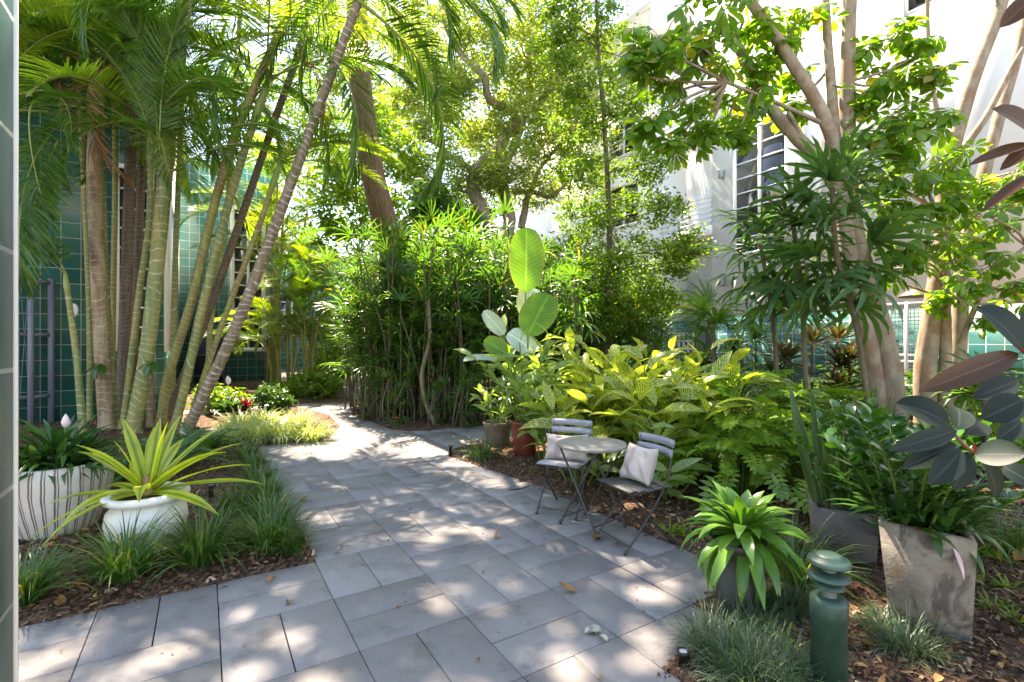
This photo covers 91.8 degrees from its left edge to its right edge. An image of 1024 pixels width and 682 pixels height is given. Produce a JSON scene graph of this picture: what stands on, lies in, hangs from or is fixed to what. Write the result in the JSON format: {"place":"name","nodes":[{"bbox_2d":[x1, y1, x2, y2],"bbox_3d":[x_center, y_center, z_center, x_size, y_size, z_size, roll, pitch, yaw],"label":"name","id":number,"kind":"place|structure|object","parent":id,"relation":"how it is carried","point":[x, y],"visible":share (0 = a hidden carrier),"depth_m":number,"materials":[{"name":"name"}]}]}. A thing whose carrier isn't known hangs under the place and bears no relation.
{"place":"outdoors","nodes":[
{"label":"outdoors","id":0,"kind":"place"},
{"bbox_2d":[217,368,361,681],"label":"ground","id":1,"kind":"structure","parent":0,"point":[283,372],"depth_m":3.23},
{"bbox_2d":[19,0,278,423],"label":"teal house","id":2,"kind":"structure","parent":1,"relation":"on","point":[247,364],"depth_m":10.25,"materials":[{"name":"tile"}]},
{"bbox_2d":[116,163,154,350],"bbox_3d":[-7.930,-1.740,10.438,0.700,3.900,0.100,0,0,-32],"label":"window","id":3,"kind":"structure","parent":2,"relation":"in","point":[121,166],"depth_m":10.34,"materials":[{"name":"white glass"}]},
{"bbox_2d":[230,205,265,351],"bbox_3d":[-9.940,-2.325,18.724,1.200,5.450,0.101,0,0,-32],"label":"window","id":4,"kind":"structure","parent":2,"relation":"in","point":[239,253],"depth_m":18.68,"materials":[{"name":"white glass"}]},
{"bbox_2d":[19,407,338,626],"bbox_3d":[-8.135,1.541,4.846,13.282,0.228,9.191,0,0,-32],"label":"mulch bed","id":5,"kind":"object","parent":1,"relation":"on","point":[40,615],"visible":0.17,"depth_m":3.56,"materials":[{"name":"brown soil"}]},
{"bbox_2d":[19,278,54,424],"bbox_3d":[-9.280,0.250,9.100,1.305,2.900,0.255,0,0,-41],"label":"metal trellis","id":6,"kind":"object","parent":5,"relation":"on","point":[30,396],"visible":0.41,"depth_m":9.30,"materials":[{"name":"grey metal"}]},
{"bbox_2d":[20,223,88,434],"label":"palm tree","id":7,"kind":"object","parent":5,"relation":"on","point":[79,388],"visible":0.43,"depth_m":7.72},
{"bbox_2d":[19,521,101,606],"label":"lily turf","id":8,"kind":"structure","parent":5,"relation":"on","point":[33,577],"depth_m":3.01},
{"bbox_2d":[19,453,113,540],"bbox_3d":[-3.687,1.254,4.024,0.730,0.550,0.730,0,0,-17],"label":"striped planter","id":9,"kind":"object","parent":5,"relation":"on","point":[38,491],"visible":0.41,"depth_m":3.78,"materials":[{"name":"white ceramic"}]},
{"bbox_2d":[19,408,129,487],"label":"strap leaf plant","id":10,"kind":"object","parent":9,"relation":"in","point":[58,449],"visible":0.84,"depth_m":3.94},
{"bbox_2d":[19,0,159,302],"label":"palm tree","id":11,"kind":"object","parent":5,"relation":"on","point":[41,217],"visible":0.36,"depth_m":6.63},
{"bbox_2d":[19,0,205,420],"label":"palm tree","id":12,"kind":"object","parent":5,"relation":"on","point":[89,377],"visible":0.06,"depth_m":9.65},
{"bbox_2d":[38,497,202,596],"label":"lily turf","id":13,"kind":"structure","parent":5,"relation":"on","point":[126,562],"depth_m":3.23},
{"bbox_2d":[52,2,196,429],"bbox_3d":[-7.681,-4.201,8.459,3.565,11.485,4.466,0,0,20],"label":"palm tree","id":14,"kind":"object","parent":5,"relation":"on","point":[99,304],"visible":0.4,"depth_m":8.22,"materials":[{"name":"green plant"}]},
{"bbox_2d":[66,0,192,433],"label":"palm tree","id":15,"kind":"object","parent":5,"relation":"on","point":[147,348],"visible":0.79,"depth_m":7.93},
{"bbox_2d":[19,0,259,424],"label":"palm tree","id":16,"kind":"object","parent":5,"relation":"on","point":[105,34],"visible":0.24,"depth_m":8.36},
{"bbox_2d":[99,481,190,553],"bbox_3d":[-2.745,1.353,3.732,0.554,0.455,0.554,0,0,0],"label":"white urn","id":17,"kind":"object","parent":5,"relation":"on","point":[149,505],"visible":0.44,"depth_m":3.54,"materials":[{"name":"ceramic"}]},
{"bbox_2d":[27,415,264,544],"bbox_3d":[-2.646,0.973,3.702,1.474,0.758,1.116,0,0,0],"label":"golden crinum","id":18,"kind":"object","parent":17,"relation":"in","point":[150,472],"visible":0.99,"depth_m":3.76,"materials":[{"name":"green plant"}]},
{"bbox_2d":[19,0,277,414],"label":"palm tree","id":19,"kind":"object","parent":5,"relation":"on","point":[128,175],"visible":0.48,"depth_m":7.44,"materials":[{"name":"green plant"}]},
{"bbox_2d":[19,0,299,428],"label":"palm tree","id":20,"kind":"object","parent":5,"relation":"on","point":[104,75],"visible":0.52,"depth_m":7.73,"materials":[{"name":"plant"}]},
{"bbox_2d":[19,0,314,427],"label":"palm tree","id":21,"kind":"object","parent":5,"relation":"on","point":[112,6],"visible":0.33,"depth_m":8.03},
{"bbox_2d":[110,0,231,369],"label":"palm tree","id":22,"kind":"object","parent":5,"relation":"on","point":[113,268],"visible":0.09,"depth_m":9.57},
{"bbox_2d":[40,0,326,400],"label":"palm tree","id":23,"kind":"object","parent":5,"relation":"on","point":[173,316],"visible":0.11,"depth_m":9.87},
{"bbox_2d":[106,487,279,595],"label":"lily turf","id":24,"kind":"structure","parent":5,"relation":"on","point":[202,552],"depth_m":3.48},
{"bbox_2d":[130,0,275,398],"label":"palm tree","id":25,"kind":"object","parent":5,"relation":"on","point":[139,211],"visible":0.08,"depth_m":9.25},
{"bbox_2d":[202,0,283,413],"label":"palm tree","id":26,"kind":"object","parent":5,"relation":"on","point":[211,321],"visible":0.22,"depth_m":10.59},
{"bbox_2d":[112,0,420,429],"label":"palm tree","id":27,"kind":"object","parent":5,"relation":"on","point":[241,154],"visible":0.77,"depth_m":8.10,"materials":[{"name":"plant"}]},
{"bbox_2d":[209,487,332,566],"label":"lily turf","id":28,"kind":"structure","parent":5,"relation":"on","point":[270,525],"depth_m":3.72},
{"bbox_2d":[248,381,296,414],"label":"shrub","id":29,"kind":"object","parent":5,"relation":"on","point":[271,397],"visible":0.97,"depth_m":10.59,"materials":[{"name":"green plant"}]},
{"bbox_2d":[152,0,416,427],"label":"palm tree","id":30,"kind":"object","parent":5,"relation":"on","point":[181,334],"visible":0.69,"depth_m":8.31,"materials":[{"name":"green plant"}]},
{"bbox_2d":[184,108,404,420],"bbox_3d":[-3.785,-1.222,8.544,4.054,5.544,1.874,0,0,0],"label":"palm tree","id":31,"kind":"object","parent":5,"relation":"on","point":[238,280],"visible":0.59,"depth_m":8.58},
{"bbox_2d":[167,0,430,425],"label":"palm tree","id":32,"kind":"object","parent":5,"relation":"on","point":[232,242],"visible":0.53,"depth_m":8.98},
{"bbox_2d":[175,0,526,437],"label":"palm tree","id":33,"kind":"object","parent":5,"relation":"on","point":[220,360],"visible":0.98,"depth_m":7.77,"materials":[{"name":"plant"}]},
{"bbox_2d":[184,378,348,409],"bbox_3d":[-8.996,1.549,16.230,6.969,0.213,10.240,0,0,-26],"label":"mulch bed","id":34,"kind":"object","parent":1,"relation":"on","point":[249,386],"visible":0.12,"depth_m":14.72,"materials":[{"name":"brown soil"}]},
{"bbox_2d":[180,132,368,382],"bbox_3d":[-8.323,-2.702,17.412,5.657,8.516,4.539,0,0,32],"label":"cane palm","id":35,"kind":"object","parent":34,"relation":"on","point":[303,207],"visible":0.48,"depth_m":17.33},
{"bbox_2d":[204,226,356,391],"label":"cane palm","id":36,"kind":"object","parent":34,"relation":"on","point":[305,285],"visible":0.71,"depth_m":14.48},
{"bbox_2d":[236,244,352,376],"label":"cane palm","id":37,"kind":"object","parent":34,"relation":"on","point":[318,323],"visible":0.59,"depth_m":14.48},
{"bbox_2d":[270,366,347,398],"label":"shrub","id":38,"kind":"object","parent":34,"relation":"on","point":[309,381],"visible":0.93,"depth_m":13.47,"materials":[{"name":"green plant"}]},
{"bbox_2d":[203,51,352,348],"bbox_3d":[-11.678,-6.283,24.599,8.850,15.883,6.174,0,0,0],"label":"broadleaf tree","id":39,"kind":"object","parent":1,"relation":"on","point":[288,104],"visible":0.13,"depth_m":23.77,"materials":[{"name":"green plant"}]},
{"bbox_2d":[271,0,567,244],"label":"broadleaf tree","id":40,"kind":"object","parent":1,"relation":"on","point":[377,80],"visible":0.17,"depth_m":29.67,"materials":[{"name":"green plant"}]},
{"bbox_2d":[351,369,768,430],"bbox_3d":[-1.493,1.541,18.844,11.881,0.228,18.402,0,0,-32],"label":"mulch bed","id":41,"kind":"object","parent":1,"relation":"on","point":[415,425],"visible":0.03,"depth_m":9.62,"materials":[{"name":"brown soil"}]},
{"bbox_2d":[309,241,402,409],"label":"lady palm","id":42,"kind":"object","parent":41,"relation":"on","point":[351,385],"visible":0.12,"depth_m":11.82,"materials":[{"name":"plant"}]},
{"bbox_2d":[278,93,457,270],"bbox_3d":[-4.919,-3.660,17.759,7.235,10.585,4.327,0,0,0],"label":"broadleaf tree","id":43,"kind":"object","parent":41,"relation":"on","point":[398,140],"visible":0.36,"depth_m":17.52,"materials":[{"name":"green plant"}]},
{"bbox_2d":[326,217,422,413],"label":"lady palm","id":44,"kind":"object","parent":41,"relation":"on","point":[346,313],"visible":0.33,"depth_m":10.49,"materials":[{"name":"plant"}]},
{"bbox_2d":[346,0,417,398],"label":"brown trunk tree","id":45,"kind":"object","parent":41,"relation":"on","point":[379,201],"visible":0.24,"depth_m":12.14,"materials":[{"name":"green plant"}]},
{"bbox_2d":[342,213,451,418],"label":"lady palm","id":46,"kind":"object","parent":41,"relation":"on","point":[400,237],"visible":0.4,"depth_m":10.12,"materials":[{"name":"plant"}]},
{"bbox_2d":[373,365,421,425],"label":"lady palm","id":47,"kind":"object","parent":41,"relation":"on","point":[395,397],"visible":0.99,"depth_m":9.54,"materials":[{"name":"plant"}]},
{"bbox_2d":[348,217,473,419],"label":"lady palm","id":48,"kind":"object","parent":41,"relation":"on","point":[375,260],"visible":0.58,"depth_m":9.89,"materials":[{"name":"plant"}]},
{"bbox_2d":[383,195,510,420],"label":"lady palm","id":49,"kind":"object","parent":41,"relation":"on","point":[437,243],"visible":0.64,"depth_m":9.56,"materials":[{"name":"plant"}]},
{"bbox_2d":[399,175,497,387],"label":"broadleaf tree","id":50,"kind":"object","parent":41,"relation":"on","point":[448,198],"visible":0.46,"depth_m":15.18,"materials":[{"name":"green plant"}]},
{"bbox_2d":[413,190,541,419],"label":"lady palm","id":51,"kind":"object","parent":41,"relation":"on","point":[470,322],"visible":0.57,"depth_m":9.77,"materials":[{"name":"plant"}]},
{"bbox_2d":[369,0,625,249],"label":"oak tree","id":52,"kind":"object","parent":41,"relation":"on","point":[496,177],"visible":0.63,"depth_m":19.39,"materials":[{"name":"green plant"}]},
{"bbox_2d":[471,242,564,415],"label":"lady palm","id":53,"kind":"object","parent":41,"relation":"on","point":[495,295],"visible":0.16,"depth_m":10.06,"materials":[{"name":"plant"}]},
{"bbox_2d":[504,235,601,407],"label":"lady palm","id":54,"kind":"object","parent":41,"relation":"on","point":[565,296],"visible":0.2,"depth_m":10.12,"materials":[{"name":"plant"}]},
{"bbox_2d":[559,243,640,383],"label":"lady palm","id":55,"kind":"object","parent":41,"relation":"on","point":[596,344],"visible":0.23,"depth_m":10.03,"materials":[{"name":"plant"}]},
{"bbox_2d":[589,256,680,357],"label":"lady palm","id":56,"kind":"object","parent":41,"relation":"on","point":[636,332],"visible":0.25,"depth_m":10.50,"materials":[{"name":"plant"}]},
{"bbox_2d":[448,401,1023,681],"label":"mulch bed","id":57,"kind":"object","parent":1,"relation":"on","point":[599,507],"visible":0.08,"depth_m":3.27,"materials":[{"name":"wood"}]},
{"bbox_2d":[463,227,557,418],"bbox_3d":[0.081,-0.043,6.901,1.424,3.266,0.776,0,0,-43],"label":"bird of paradise","id":58,"kind":"object","parent":57,"relation":"on","point":[526,258],"visible":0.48,"depth_m":7.01,"materials":[{"name":"green plant"}]},
{"bbox_2d":[19,395,1023,681],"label":"leaf litter","id":59,"kind":"object","parent":57,"relation":"on","point":[793,625],"visible":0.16,"depth_m":3.27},
{"bbox_2d":[19,427,1023,681],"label":"bark chips","id":60,"kind":"object","parent":57,"relation":"on","point":[967,663],"visible":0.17,"depth_m":3.10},
{"bbox_2d":[511,419,535,455],"bbox_3d":[0.177,1.329,6.855,0.376,0.450,0.376,0,0,0],"label":"red pot","id":61,"kind":"object","parent":57,"relation":"on","point":[520,442],"visible":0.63,"depth_m":6.71,"materials":[{"name":"brown ceramic"}]},
{"bbox_2d":[453,314,580,422],"bbox_3d":[0.211,0.385,6.877,1.672,1.587,1.668,0,0,42],"label":"potted ginger","id":62,"kind":"object","parent":61,"relation":"in","point":[522,365],"visible":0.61,"depth_m":6.63,"materials":[{"name":"green plant"}]},
{"bbox_2d":[482,349,623,460],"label":"ginger plant","id":63,"kind":"object","parent":57,"relation":"on","point":[521,393],"visible":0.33,"depth_m":6.30,"materials":[{"name":"green plant"}]},
{"bbox_2d":[544,264,605,350],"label":"fan palm","id":64,"kind":"object","parent":57,"relation":"on","point":[576,313],"visible":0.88,"depth_m":8.84,"materials":[{"name":"green plant"}]},
{"bbox_2d":[515,361,668,476],"bbox_3d":[1.007,0.935,5.836,1.923,1.349,1.788,0,0,-26],"label":"ginger plant","id":65,"kind":"object","parent":57,"relation":"on","point":[561,399],"visible":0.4,"depth_m":5.49,"materials":[{"name":"green plant"}]},
{"bbox_2d":[530,328,704,405],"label":"ginger plant","id":66,"kind":"object","parent":57,"relation":"on","point":[569,333],"visible":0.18,"depth_m":6.60,"materials":[{"name":"green plant"}]},
{"bbox_2d":[540,335,749,464],"bbox_3d":[1.538,0.750,6.169,2.396,1.662,2.442,0,0,-23],"label":"ginger plant","id":67,"kind":"object","parent":57,"relation":"on","point":[582,381],"visible":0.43,"depth_m":5.71,"materials":[{"name":"green plant"}]},
{"bbox_2d":[616,401,741,499],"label":"ginger plant","id":68,"kind":"object","parent":57,"relation":"on","point":[689,464],"visible":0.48,"depth_m":4.70,"materials":[{"name":"green plant"}]},
{"bbox_2d":[582,345,788,481],"bbox_3d":[1.878,0.798,5.610,2.069,1.501,2.149,0,0,0],"label":"ginger plant","id":69,"kind":"object","parent":57,"relation":"on","point":[650,386],"visible":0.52,"depth_m":5.17,"materials":[{"name":"green plant"}]},
{"bbox_2d":[655,588,774,680],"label":"mondo tuft","id":70,"kind":"object","parent":57,"relation":"on","point":[708,626],"visible":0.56,"depth_m":2.60,"materials":[{"name":"green plant"}]},
{"bbox_2d":[670,274,766,395],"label":"fan palm","id":71,"kind":"object","parent":57,"relation":"on","point":[704,308],"visible":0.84,"depth_m":7.52,"materials":[{"name":"green plant"}]},
{"bbox_2d":[708,529,767,610],"bbox_3d":[1.351,1.369,2.970,0.330,0.380,0.330,0,0,0],"label":"dark urn","id":72,"kind":"object","parent":57,"relation":"on","point":[727,583],"visible":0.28,"depth_m":2.88,"materials":[{"name":"grey ceramic"}]},
{"bbox_2d":[679,480,812,609],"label":"rosette plant","id":73,"kind":"object","parent":72,"relation":"in","point":[749,523],"visible":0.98,"depth_m":2.86,"materials":[{"name":"green plant"}]},
{"bbox_2d":[670,595,814,681],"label":"mondo tuft","id":74,"kind":"object","parent":57,"relation":"on","point":[734,647],"visible":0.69,"depth_m":2.37,"materials":[{"name":"green plant"}]},
{"bbox_2d":[653,401,837,514],"bbox_3d":[2.298,1.087,4.985,2.077,0.922,1.918,0,0,-37],"label":"philodendron","id":75,"kind":"object","parent":57,"relation":"on","point":[729,474],"visible":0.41,"depth_m":4.54,"materials":[{"name":"green plant"}]},
{"bbox_2d":[657,362,837,474],"bbox_3d":[2.506,0.894,5.873,2.494,1.241,2.655,0,0,44],"label":"philodendron","id":76,"kind":"object","parent":57,"relation":"on","point":[725,390],"visible":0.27,"depth_m":5.18,"materials":[{"name":"green plant"}]},
{"bbox_2d":[702,584,804,642],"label":"mondo tuft","id":77,"kind":"object","parent":57,"relation":"on","point":[756,609],"visible":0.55,"depth_m":2.77,"materials":[{"name":"green plant"}]},
{"bbox_2d":[681,620,828,681],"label":"mondo tuft","id":78,"kind":"object","parent":57,"relation":"on","point":[741,667],"visible":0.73,"depth_m":2.29,"materials":[{"name":"green plant"}]},
{"bbox_2d":[698,202,832,429],"bbox_3d":[3.163,-0.086,6.117,1.446,3.184,1.639,0,0,39],"label":"fan palm","id":79,"kind":"object","parent":57,"relation":"on","point":[746,321],"visible":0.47,"depth_m":6.18,"materials":[{"name":"green plant"}]},
{"bbox_2d":[712,611,848,681],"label":"mondo tuft","id":80,"kind":"object","parent":57,"relation":"on","point":[777,640],"visible":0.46,"depth_m":2.38,"materials":[{"name":"green plant"}]},
{"bbox_2d":[703,412,862,516],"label":"philodendron","id":81,"kind":"object","parent":57,"relation":"on","point":[771,464],"visible":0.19,"depth_m":4.58,"materials":[{"name":"green plant"}]},
{"bbox_2d":[693,383,872,488],"bbox_3d":[2.905,0.991,5.204,2.120,1.098,2.285,0,0,0],"label":"philodendron","id":82,"kind":"object","parent":57,"relation":"on","point":[758,481],"visible":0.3,"depth_m":4.98,"materials":[{"name":"green plant"}]},
{"bbox_2d":[693,374,877,450],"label":"philodendron","id":83,"kind":"object","parent":57,"relation":"on","point":[815,393],"visible":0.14,"depth_m":5.29,"materials":[{"name":"green plant"}]},
{"bbox_2d":[755,562,817,631],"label":"mondo tuft","id":84,"kind":"object","parent":57,"relation":"on","point":[803,605],"visible":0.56,"depth_m":2.86,"materials":[{"name":"green plant"}]},
{"bbox_2d":[611,0,969,432],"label":"umbrella tree","id":85,"kind":"object","parent":57,"relation":"on","point":[642,64],"visible":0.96,"depth_m":6.00,"materials":[{"name":"green plant"}]},
{"bbox_2d":[721,162,875,426],"bbox_3d":[3.224,-0.177,5.660,1.485,3.420,1.501,0,0,0],"label":"fan palm","id":86,"kind":"object","parent":57,"relation":"on","point":[799,292],"visible":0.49,"depth_m":5.51,"materials":[{"name":"green plant"}]},
{"bbox_2d":[757,320,863,440],"bbox_3d":[4.451,0.610,7.089,1.717,1.869,1.471,0,0,0],"label":"cordyline","id":87,"kind":"object","parent":57,"relation":"on","point":[789,351],"visible":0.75,"depth_m":7.14,"materials":[{"name":"green plant"}]},
{"bbox_2d":[764,504,885,605],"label":"arching tuft","id":88,"kind":"object","parent":57,"relation":"on","point":[780,566],"visible":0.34,"depth_m":3.14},
{"bbox_2d":[806,550,852,681],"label":"bollard light","id":89,"kind":"object","parent":57,"relation":"on","point":[829,612],"visible":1,"depth_m":2.16,"materials":[{"name":"green paint"}]},
{"bbox_2d":[809,494,878,566],"bbox_3d":[2.391,1.361,3.598,0.380,0.360,0.380,0,0,26],"label":"box planter","id":90,"kind":"object","parent":57,"relation":"on","point":[854,529],"visible":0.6,"depth_m":3.43,"materials":[{"name":"grey concrete"}]},
{"bbox_2d":[788,378,894,513],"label":"snake plant","id":91,"kind":"object","parent":90,"relation":"in","point":[817,491],"visible":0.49,"depth_m":3.68,"materials":[{"name":"green plant"}]},
{"bbox_2d":[742,113,952,401],"bbox_3d":[3.323,-0.275,5.068,1.724,3.594,1.602,0,0,0],"label":"fan palm","id":92,"kind":"object","parent":57,"relation":"on","point":[879,234],"visible":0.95,"depth_m":4.91,"materials":[{"name":"green plant"}]},
{"bbox_2d":[778,407,992,550],"bbox_3d":[2.643,0.967,3.495,1.600,0.986,1.150,0,0,-41],"label":"glossy plant","id":93,"kind":"object","parent":57,"relation":"on","point":[833,487],"visible":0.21,"depth_m":3.48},
{"bbox_2d":[848,592,984,678],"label":"mondo tuft","id":94,"kind":"object","parent":57,"relation":"on","point":[886,639],"visible":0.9,"depth_m":2.48,"materials":[{"name":"green plant"}]},
{"bbox_2d":[878,513,976,642],"bbox_3d":[2.292,1.293,2.783,0.410,0.600,0.400,3,4,35],"label":"concrete planter","id":95,"kind":"object","parent":57,"relation":"on","point":[921,576],"visible":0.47,"depth_m":2.62,"materials":[{"name":"concrete"}]},
{"bbox_2d":[815,397,995,528],"bbox_3d":[2.260,0.706,2.825,0.818,0.728,1.038,0,0,22],"label":"glossy plant","id":96,"kind":"object","parent":95,"relation":"in","point":[875,448],"visible":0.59,"depth_m":2.81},
{"bbox_2d":[819,455,1023,581],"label":"strap leaf bromeliad","id":97,"kind":"object","parent":95,"relation":"in","point":[900,508],"visible":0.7,"depth_m":2.65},
{"bbox_2d":[832,408,1023,550],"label":"glossy plant","id":98,"kind":"object","parent":57,"relation":"on","point":[1007,492],"visible":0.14,"depth_m":3.31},
{"bbox_2d":[842,0,1023,426],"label":"umbrella tree","id":99,"kind":"object","parent":57,"relation":"on","point":[946,320],"visible":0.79,"depth_m":6.17,"materials":[{"name":"green plant"}]},
{"bbox_2d":[889,0,1023,497],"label":"rubber plant","id":100,"kind":"object","parent":57,"relation":"on","point":[941,455],"visible":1,"depth_m":2.10,"materials":[{"name":"green plant"}]},
{"bbox_2d":[510,0,1023,401],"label":"white apartments","id":101,"kind":"structure","parent":1,"relation":"on","point":[721,179],"depth_m":15.03,"materials":[{"name":"paint"}]},
{"bbox_2d":[733,113,788,254],"bbox_3d":[7.741,-4.775,15.507,0.100,4.030,1.780,0,0,-32],"label":"window","id":102,"kind":"structure","parent":101,"relation":"in","point":[771,148],"depth_m":15.52,"materials":[{"name":"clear glass"}]},
{"bbox_2d":[19,373,749,681],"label":"paving","id":103,"kind":"structure","parent":0,"point":[355,634],"depth_m":3.08,"materials":[{"name":"stone"}]},
{"bbox_2d":[0,0,18,681],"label":"tiled pillar","id":104,"kind":"structure","parent":103,"relation":"on","point":[9,340],"depth_m":1.27,"materials":[{"name":"grey tile"}]},
{"bbox_2d":[535,417,591,520],"bbox_3d":[0.505,1.184,4.731,0.410,0.831,0.518,0,0,25],"label":"folding chair","id":105,"kind":"object","parent":103,"relation":"on","point":[577,464],"visible":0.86,"depth_m":4.77,"materials":[{"name":"grey paint"}]},
{"bbox_2d":[557,436,626,538],"bbox_3d":[0.690,1.241,4.300,0.604,0.718,0.604,0,0,-42],"label":"bistro table","id":106,"kind":"object","parent":103,"relation":"on","point":[593,445],"visible":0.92,"depth_m":4.24,"materials":[{"name":"grey metal"}]},
{"bbox_2d":[520,0,720,355],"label":"slender tree","id":107,"kind":"object","parent":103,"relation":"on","point":[677,253],"visible":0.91,"depth_m":9.87,"materials":[{"name":"green plant"}]},
{"bbox_2d":[597,431,674,555],"bbox_3d":[0.991,1.184,3.985,0.518,0.831,0.410,0,0,-25],"label":"folding chair","id":108,"kind":"object","parent":103,"relation":"on","point":[628,486],"visible":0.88,"depth_m":3.94,"materials":[{"name":"grey paint"}]},
{"bbox_2d":[620,442,658,485],"bbox_3d":[1.038,0.984,4.008,0.198,0.291,0.354,0,0,-29],"label":"cushion","id":109,"kind":"object","parent":108,"relation":"on","point":[639,463],"visible":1,"depth_m":3.94,"materials":[{"name":"beige fabric"}]},
{"bbox_2d":[167,0,684,255],"label":"sky","id":110,"kind":"structure","parent":0,"point":[631,4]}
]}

